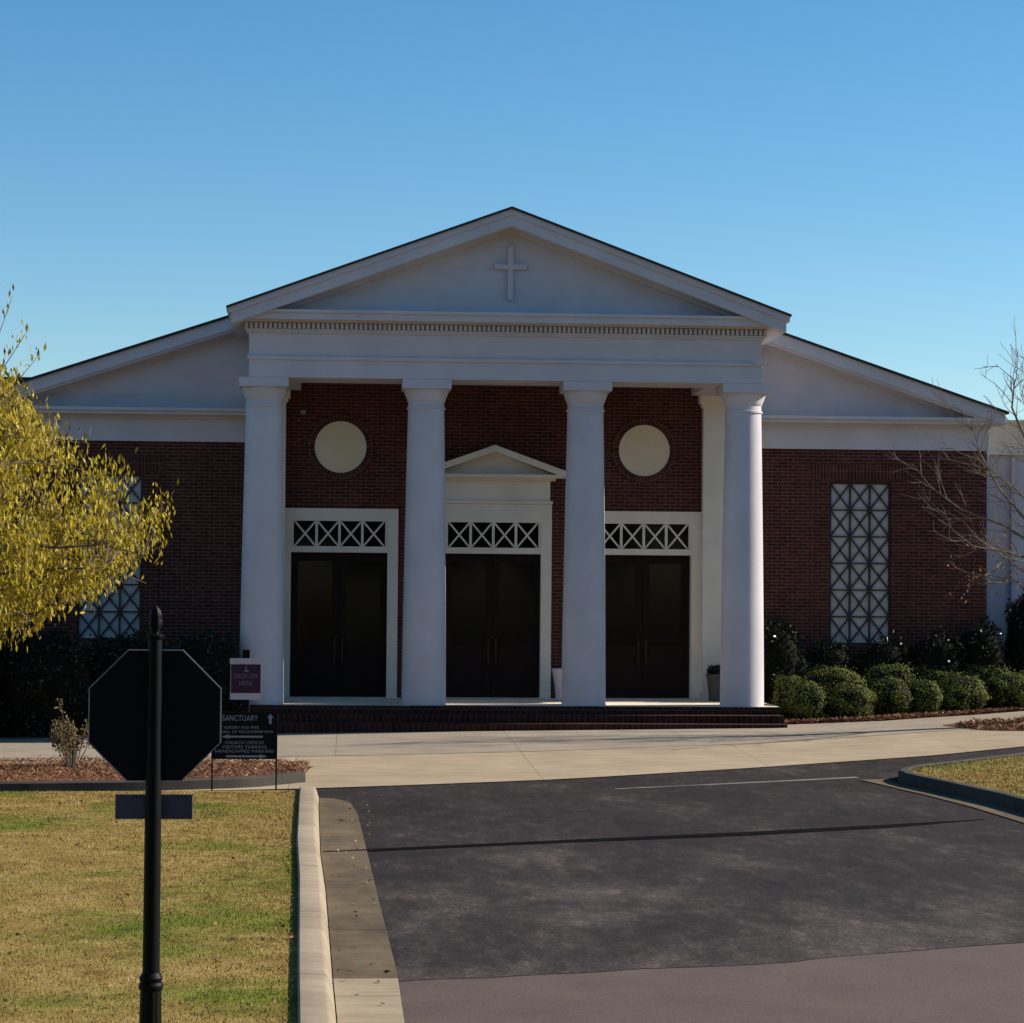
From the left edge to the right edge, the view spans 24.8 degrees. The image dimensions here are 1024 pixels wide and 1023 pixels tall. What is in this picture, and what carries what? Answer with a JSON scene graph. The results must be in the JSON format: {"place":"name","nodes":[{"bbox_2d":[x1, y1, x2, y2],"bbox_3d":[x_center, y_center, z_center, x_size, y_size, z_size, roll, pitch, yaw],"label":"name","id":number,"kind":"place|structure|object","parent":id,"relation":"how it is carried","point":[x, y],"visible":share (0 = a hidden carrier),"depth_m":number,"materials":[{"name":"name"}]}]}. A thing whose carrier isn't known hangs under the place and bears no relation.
{"place":"outdoors","nodes":[
{"label":"outdoors","id":0,"kind":"place"},
{"bbox_2d":[0,377,29,386],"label":"annex building","id":1,"kind":"structure","parent":0,"point":[5,378],"depth_m":46.24,"materials":[{"name":"white brick"}]},
{"bbox_2d":[0,790,298,1022],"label":"lawn","id":2,"kind":"structure","parent":0,"point":[94,993],"depth_m":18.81,"materials":[{"name":"green plant"}]},
{"bbox_2d":[3,789,292,1005],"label":"fallen leaves","id":3,"kind":"object","parent":2,"relation":"on","point":[123,945],"visible":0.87,"depth_m":19.86,"materials":[{"name":"brown plant"}]},
{"bbox_2d":[88,605,221,1022],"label":"stop sign","id":4,"kind":"object","parent":2,"relation":"on","point":[154,715],"visible":1,"depth_m":13.64,"materials":[{"name":"metal"}]},
{"bbox_2d":[319,798,403,1022],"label":"gutter","id":5,"kind":"object","parent":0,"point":[361,993],"visible":1,"depth_m":19.01,"materials":[{"name":"concrete"}]},
{"bbox_2d":[323,849,366,851],"bbox_3d":[-1.749,3.565,24.469,0.521,0.001,0.074,1,-2,-26],"label":"tar seam","id":6,"kind":"object","parent":5,"relation":"on","point":[345,850],"visible":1,"depth_m":24.48,"materials":[{"name":"black asphalt"}]},
{"bbox_2d":[328,800,390,1003],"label":"fallen leaves","id":7,"kind":"object","parent":5,"relation":"on","point":[385,971],"visible":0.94,"depth_m":21.81,"materials":[{"name":"brown plant"}]},
{"bbox_2d":[0,728,1023,790],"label":"plaza","id":8,"kind":"structure","parent":0,"point":[371,770],"depth_m":36.45,"materials":[{"name":"concrete"}]},
{"bbox_2d":[0,754,312,780],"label":"mulch bed","id":9,"kind":"object","parent":8,"relation":"on","point":[99,776],"visible":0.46,"depth_m":32.46,"materials":[{"name":"brown plant"}]},
{"bbox_2d":[46,698,93,768],"bbox_3d":[-6.427,3.254,33.834,0.680,1.076,0.689,1,-2,-4],"label":"dry shrub","id":10,"kind":"object","parent":9,"relation":"on","point":[70,737],"visible":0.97,"depth_m":33.83,"materials":[{"name":"brown plant"}]},
{"bbox_2d":[0,284,180,652],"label":"spring tree","id":11,"kind":"object","parent":9,"relation":"on","point":[17,581],"visible":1,"depth_m":33.06,"materials":[{"name":"yellow plant"}]},
{"bbox_2d":[211,712,277,790],"bbox_3d":[-3.509,3.158,30.509,0.860,1.065,0.038,1,-2,-4],"label":"direction sign","id":12,"kind":"object","parent":9,"relation":"on","point":[248,735],"visible":0.98,"depth_m":30.50,"materials":[{"name":"black metal"}]},
{"bbox_2d":[230,649,265,763],"bbox_3d":[-4.038,2.993,35.508,0.540,1.770,0.132,1,-2,-4],"label":"drop off sign","id":13,"kind":"object","parent":9,"relation":"on","point":[245,679],"visible":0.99,"depth_m":35.46,"materials":[{"name":"metal"}]},
{"bbox_2d":[784,706,1023,723],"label":"mulch bed","id":14,"kind":"object","parent":8,"relation":"on","point":[904,718],"visible":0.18,"depth_m":44.29,"materials":[{"name":"brown plant"}]},
{"bbox_2d":[768,671,807,718],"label":"clipped shrub","id":15,"kind":"object","parent":14,"relation":"on","point":[782,685],"visible":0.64,"depth_m":44.19,"materials":[{"name":"green plant"}]},
{"bbox_2d":[764,615,814,704],"bbox_3d":[5.306,3.042,45.674,1.601,2.043,1.286,1,-2,-4],"label":"holly shrub","id":16,"kind":"object","parent":14,"relation":"on","point":[783,654],"visible":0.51,"depth_m":45.32,"materials":[{"name":"green plant"}]},
{"bbox_2d":[784,677,831,719],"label":"clipped shrub","id":17,"kind":"object","parent":14,"relation":"on","point":[805,699],"visible":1,"depth_m":43.85,"materials":[{"name":"green plant"}]},
{"bbox_2d":[806,637,860,712],"bbox_3d":[6.257,3.264,45.948,1.436,1.565,1.070,1,-2,-4],"label":"holly shrub","id":18,"kind":"object","parent":14,"relation":"on","point":[832,655],"visible":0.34,"depth_m":45.76,"materials":[{"name":"green plant"}]},
{"bbox_2d":[801,662,869,712],"bbox_3d":[6.228,3.463,45.415,1.457,1.108,1.044,1,-2,-4],"label":"hedge shrub","id":19,"kind":"object","parent":14,"relation":"on","point":[827,677],"visible":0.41,"depth_m":45.09,"materials":[{"name":"green plant"}]},
{"bbox_2d":[823,680,879,717],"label":"clipped shrub","id":20,"kind":"object","parent":14,"relation":"on","point":[848,700],"visible":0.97,"depth_m":44.06,"materials":[{"name":"green plant"}]},
{"bbox_2d":[852,630,917,676],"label":"holly shrub","id":21,"kind":"object","parent":14,"relation":"on","point":[886,653],"visible":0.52,"depth_m":45.84,"materials":[{"name":"green plant"}]},
{"bbox_2d":[859,662,919,690],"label":"hedge shrub","id":22,"kind":"object","parent":14,"relation":"on","point":[873,674],"visible":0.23,"depth_m":45.44,"materials":[{"name":"green plant"}]},
{"bbox_2d":[869,676,912,714],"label":"clipped shrub","id":23,"kind":"object","parent":14,"relation":"on","point":[894,696],"visible":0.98,"depth_m":44.53,"materials":[{"name":"green plant"}]},
{"bbox_2d":[907,675,943,712],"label":"clipped shrub","id":24,"kind":"object","parent":14,"relation":"on","point":[926,695],"visible":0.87,"depth_m":44.78,"materials":[{"name":"green plant"}]},
{"bbox_2d":[906,625,967,678],"bbox_3d":[8.410,3.111,46.096,1.328,1.750,1.080,1,-2,-4],"label":"holly shrub","id":25,"kind":"object","parent":14,"relation":"on","point":[941,653],"visible":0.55,"depth_m":45.88,"materials":[{"name":"green plant"}]},
{"bbox_2d":[912,663,965,685],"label":"hedge shrub","id":26,"kind":"object","parent":14,"relation":"on","point":[935,674],"visible":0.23,"depth_m":45.67,"materials":[{"name":"green plant"}]},
{"bbox_2d":[935,671,993,710],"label":"clipped shrub","id":27,"kind":"object","parent":14,"relation":"on","point":[964,693],"visible":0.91,"depth_m":45.12,"materials":[{"name":"green plant"}]},
{"bbox_2d":[954,612,1011,706],"bbox_3d":[9.343,3.005,46.344,1.250,2.005,1.137,1,-2,-4],"label":"holly shrub","id":28,"kind":"object","parent":14,"relation":"on","point":[983,645],"visible":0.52,"depth_m":46.07,"materials":[{"name":"green plant"}]},
{"bbox_2d":[962,661,1014,706],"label":"hedge shrub","id":29,"kind":"object","parent":14,"relation":"on","point":[981,673],"visible":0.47,"depth_m":45.90,"materials":[{"name":"green plant"}]},
{"bbox_2d":[986,668,1023,709],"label":"clipped shrub","id":30,"kind":"object","parent":14,"relation":"on","point":[1007,690],"visible":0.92,"depth_m":45.59,"materials":[{"name":"green plant"}]},
{"bbox_2d":[1003,586,1023,674],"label":"evergreen tree","id":31,"kind":"object","parent":14,"relation":"on","point":[1014,651],"visible":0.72,"depth_m":46.56,"materials":[{"name":"green plant"}]},
{"bbox_2d":[943,721,1023,729],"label":"mulch ring","id":32,"kind":"object","parent":8,"relation":"on","point":[952,725],"visible":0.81,"depth_m":41.41,"materials":[{"name":"brown wood"}]},
{"bbox_2d":[955,715,1023,728],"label":"pine straw","id":33,"kind":"object","parent":32,"relation":"on","point":[981,724],"visible":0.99,"depth_m":41.66,"materials":[{"name":"brown plant"}]},
{"bbox_2d":[0,710,1023,757],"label":"walk","id":34,"kind":"structure","parent":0,"point":[339,744],"depth_m":40.31,"materials":[{"name":"grey concrete"}]},
{"bbox_2d":[0,0,1023,419],"label":"sky","id":35,"kind":"structure","parent":0,"point":[853,170],"materials":[{"name":"blue"}]},
{"bbox_2d":[278,675,1023,789],"bbox_3d":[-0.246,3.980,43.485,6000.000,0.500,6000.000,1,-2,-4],"label":"ground","id":36,"kind":"structure","parent":0,"point":[639,774],"depth_m":34.87,"materials":[{"name":"grey concrete"}]},
{"bbox_2d":[0,632,14,735],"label":"shade shrub","id":37,"kind":"object","parent":36,"relation":"on","point":[1,665],"visible":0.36,"depth_m":40.98,"materials":[{"name":"green plant"}]},
{"bbox_2d":[0,624,94,738],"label":"shade shrub","id":38,"kind":"object","parent":36,"relation":"on","point":[44,673],"visible":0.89,"depth_m":40.91,"materials":[{"name":"green plant"}]},
{"bbox_2d":[82,627,163,732],"bbox_3d":[-7.040,3.109,42.447,1.926,2.042,2.222,1,-2,-4],"label":"shade shrub","id":39,"kind":"object","parent":36,"relation":"on","point":[107,654],"visible":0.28,"depth_m":41.97,"materials":[{"name":"green plant"}]},
{"bbox_2d":[0,772,305,791],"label":"kerb","id":40,"kind":"structure","parent":36,"relation":"on","point":[195,784],"depth_m":31.30,"materials":[{"name":"grey concrete"}]},
{"bbox_2d":[162,625,241,711],"bbox_3d":[-5.793,3.111,42.731,1.841,2.078,1.853,1,-2,-4],"label":"shade shrub","id":41,"kind":"object","parent":36,"relation":"on","point":[210,656],"visible":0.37,"depth_m":42.31,"materials":[{"name":"green plant"}]},
{"bbox_2d":[0,206,1008,732],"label":"church building","id":42,"kind":"structure","parent":36,"relation":"on","point":[488,472],"depth_m":45.74,"materials":[{"name":"red brick"}]},
{"bbox_2d":[77,474,142,639],"bbox_3d":[-7.881,0.895,45.645,1.240,3.240,0.075,1,-2,-4],"label":"lattice window","id":43,"kind":"structure","parent":42,"relation":"in","point":[119,612],"depth_m":45.64,"materials":[{"name":"grey glass"}]},
{"bbox_2d":[290,553,338,695],"bbox_3d":[-3.902,2.232,45.982,0.941,2.830,0.125,1,-2,-4],"label":"door leaf","id":44,"kind":"structure","parent":42,"relation":"in","point":[314,576],"depth_m":46.01,"materials":[{"name":"brown wood"}]},
{"bbox_2d":[317,423,363,470],"bbox_3d":[-3.383,-1.272,45.938,1.010,1.010,0.032,1,-2,-4],"label":"round window","id":45,"kind":"structure","parent":42,"relation":"in","point":[340,446],"depth_m":45.92,"materials":[{"name":"beige glass"}]},
{"bbox_2d":[338,553,386,695],"bbox_3d":[-2.955,2.241,46.047,0.941,2.830,0.125,1,-2,-4],"label":"door leaf","id":46,"kind":"structure","parent":42,"relation":"in","point":[362,576],"depth_m":46.08,"materials":[{"name":"brown wood"}]},
{"bbox_2d":[445,554,491,696],"bbox_3d":[-0.869,2.262,46.189,0.941,2.830,0.125,1,-2,-4],"label":"door leaf","id":47,"kind":"structure","parent":42,"relation":"in","point":[468,576],"depth_m":46.21,"materials":[{"name":"brown wood"}]},
{"bbox_2d":[492,554,539,696],"bbox_3d":[0.078,2.271,46.253,0.941,2.830,0.125,1,-2,-4],"label":"door leaf","id":48,"kind":"structure","parent":42,"relation":"in","point":[515,578],"depth_m":46.28,"materials":[{"name":"brown wood"}]},
{"bbox_2d":[551,668,561,700],"bbox_3d":[0.973,3.363,45.242,0.420,0.620,0.420,1,-2,-4],"label":"planter","id":49,"kind":"object","parent":42,"relation":"on","point":[557,675],"visible":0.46,"depth_m":45.12,"materials":[{"name":"white paint"}]},
{"bbox_2d":[605,555,641,697],"bbox_3d":[2.124,2.291,46.393,0.941,2.830,0.125,1,-2,-4],"label":"door leaf","id":50,"kind":"structure","parent":42,"relation":"in","point":[623,574],"depth_m":46.43,"materials":[{"name":"brown wood"}]},
{"bbox_2d":[621,427,667,473],"bbox_3d":[2.632,-1.213,46.348,1.010,1.010,0.032,1,-2,-4],"label":"round window","id":51,"kind":"structure","parent":42,"relation":"in","point":[644,450],"depth_m":46.33,"materials":[{"name":"beige glass"}]},
{"bbox_2d":[642,556,689,697],"bbox_3d":[3.071,2.301,46.457,0.941,2.830,0.125,1,-2,-4],"label":"door leaf","id":52,"kind":"structure","parent":42,"relation":"in","point":[665,579],"depth_m":46.48,"materials":[{"name":"brown wood"}]},
{"bbox_2d":[706,664,719,700],"bbox_3d":[3.998,3.340,45.546,0.432,0.733,0.427,1,-2,-4],"label":"planter","id":53,"kind":"object","parent":42,"relation":"on","point":[713,678],"visible":0.73,"depth_m":45.41,"materials":[{"name":"grey stone"}]},
{"bbox_2d":[829,482,890,643],"bbox_3d":[6.964,1.042,46.656,1.240,3.240,0.075,1,-2,-4],"label":"lattice window","id":54,"kind":"structure","parent":42,"relation":"in","point":[859,608],"depth_m":46.66,"materials":[{"name":"grey glass"}]},
{"bbox_2d":[884,318,1023,610],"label":"bare tree","id":55,"kind":"object","parent":36,"relation":"on","point":[1003,550],"visible":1,"depth_m":42.07,"materials":[{"name":"brown plant"}]},
{"bbox_2d":[987,420,1023,654],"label":"annex building","id":56,"kind":"structure","parent":36,"relation":"on","point":[1011,467],"depth_m":47.91,"materials":[{"name":"white paint"}]},
{"bbox_2d":[296,747,1023,984],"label":"asphalt drive","id":57,"kind":"structure","parent":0,"point":[518,910],"depth_m":23.05,"materials":[{"name":"grey asphalt"}]},
{"bbox_2d":[296,786,335,1022],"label":"kerb","id":58,"kind":"structure","parent":57,"relation":"on","point":[315,999],"depth_m":18.23,"materials":[{"name":"concrete"}]},
{"bbox_2d":[368,819,982,850],"bbox_3d":[2.180,3.664,26.360,8.276,0.001,0.444,1,-2,-27],"label":"tar seam","id":59,"kind":"object","parent":57,"relation":"on","point":[685,836],"visible":1,"depth_m":26.20,"materials":[{"name":"black asphalt"}]},
{"bbox_2d":[614,777,858,788],"bbox_3d":[3.243,3.854,33.059,4.119,0.030,0.135,1,-2,-28],"label":"road line","id":60,"kind":"object","parent":57,"relation":"on","point":[746,782],"visible":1,"depth_m":33.16,"materials":[{"name":"paint"}]},
{"bbox_2d":[859,779,1023,822],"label":"gutter","id":61,"kind":"object","parent":57,"relation":"on","point":[1005,812],"visible":1,"depth_m":30.77,"materials":[{"name":"concrete"}]},
{"bbox_2d":[898,752,1023,812],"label":"kerb","id":62,"kind":"structure","parent":57,"relation":"on","point":[906,776],"depth_m":31.62,"materials":[{"name":"grey concrete"}]},
{"bbox_2d":[333,942,1023,1022],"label":"street","id":63,"kind":"structure","parent":0,"point":[976,984],"depth_m":16.22,"materials":[{"name":"grey asphalt"}]},
{"bbox_2d":[910,754,1023,796],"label":"grass verge","id":64,"kind":"object","parent":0,"point":[982,778],"depth_m":33.23,"materials":[{"name":"green plant"}]}
]}

